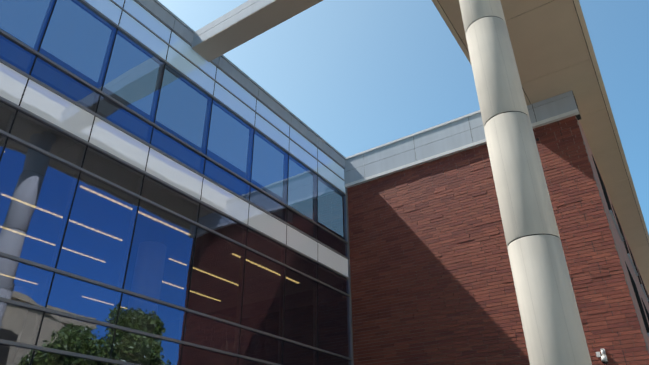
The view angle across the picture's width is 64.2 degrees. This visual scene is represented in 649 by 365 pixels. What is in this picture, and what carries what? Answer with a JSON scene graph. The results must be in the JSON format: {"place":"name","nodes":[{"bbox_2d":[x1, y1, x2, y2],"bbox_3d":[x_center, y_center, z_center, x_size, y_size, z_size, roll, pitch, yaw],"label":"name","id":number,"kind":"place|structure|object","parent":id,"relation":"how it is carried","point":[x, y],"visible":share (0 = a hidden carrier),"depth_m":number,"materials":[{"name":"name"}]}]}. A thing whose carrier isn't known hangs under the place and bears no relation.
{"place":"outdoors","nodes":[
{"label":"outdoors","id":0,"kind":"place"},
{"bbox_2d":[0,0,353,364],"bbox_3d":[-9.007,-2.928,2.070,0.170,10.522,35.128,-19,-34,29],"label":"window frame","id":1,"kind":"object","parent":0,"point":[51,155],"visible":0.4,"depth_m":10.16,"materials":[{"name":"grey metal"}]},
{"bbox_2d":[0,0,350,364],"bbox_3d":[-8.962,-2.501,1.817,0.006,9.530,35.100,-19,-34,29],"label":"curtain wall glass","id":2,"kind":"object","parent":1,"relation":"in","point":[37,190],"visible":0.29,"depth_m":9.77,"materials":[{"name":"blue glass"}]},
{"bbox_2d":[158,0,648,233],"label":"sky","id":3,"kind":"structure","parent":0,"point":[363,75],"materials":[{"name":"blue"}]},
{"bbox_2d":[347,115,648,364],"bbox_3d":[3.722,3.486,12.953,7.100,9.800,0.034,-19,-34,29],"label":"brick wall","id":4,"kind":"structure","parent":0,"point":[365,247],"depth_m":13.71,"materials":[{"name":"red brick"}]},
{"bbox_2d":[344,90,580,187],"bbox_3d":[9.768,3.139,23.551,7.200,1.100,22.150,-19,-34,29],"label":"parapet fascia","id":5,"kind":"structure","parent":4,"relation":"on","point":[452,137],"depth_m":15.69,"materials":[{"name":"silver metal"}]},
{"bbox_2d":[596,348,607,363],"bbox_3d":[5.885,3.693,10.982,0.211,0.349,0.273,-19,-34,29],"label":"security camera","id":6,"kind":"object","parent":4,"relation":"attached to","point":[604,360],"visible":1,"depth_m":10.90,"materials":[{"name":"white plastic"}]},
{"label":"paving","id":7,"kind":"structure","parent":0,"visible":0},
{"bbox_2d":[0,0,347,276],"bbox_3d":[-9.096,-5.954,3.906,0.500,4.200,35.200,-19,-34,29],"label":"metal wall panels","id":8,"kind":"object","parent":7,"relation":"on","point":[51,106],"visible":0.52,"depth_m":11.80,"materials":[{"name":"silver metal"}]},
{"bbox_2d":[459,0,591,364],"bbox_3d":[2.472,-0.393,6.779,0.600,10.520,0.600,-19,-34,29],"label":"canopy column","id":9,"kind":"structure","parent":7,"relation":"on","point":[551,322],"depth_m":6.18,"materials":[{"name":"beige metal"}]},
{"bbox_2d":[578,120,648,350],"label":"window","id":10,"kind":"structure","parent":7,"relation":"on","point":[638,290],"depth_m":14.95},
{"bbox_2d":[432,0,648,293],"bbox_3d":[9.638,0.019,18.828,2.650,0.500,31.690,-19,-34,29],"label":"roof canopy","id":11,"kind":"object","parent":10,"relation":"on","point":[553,49],"visible":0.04,"depth_m":13.29,"materials":[{"name":"beige"}]},
{"bbox_2d":[192,0,322,61],"bbox_3d":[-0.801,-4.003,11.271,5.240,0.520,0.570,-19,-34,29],"label":"link beam","id":12,"kind":"structure","parent":11,"relation":"attached to","point":[248,20],"depth_m":11.68,"materials":[{"name":"beige painted metal panel"}]}
]}

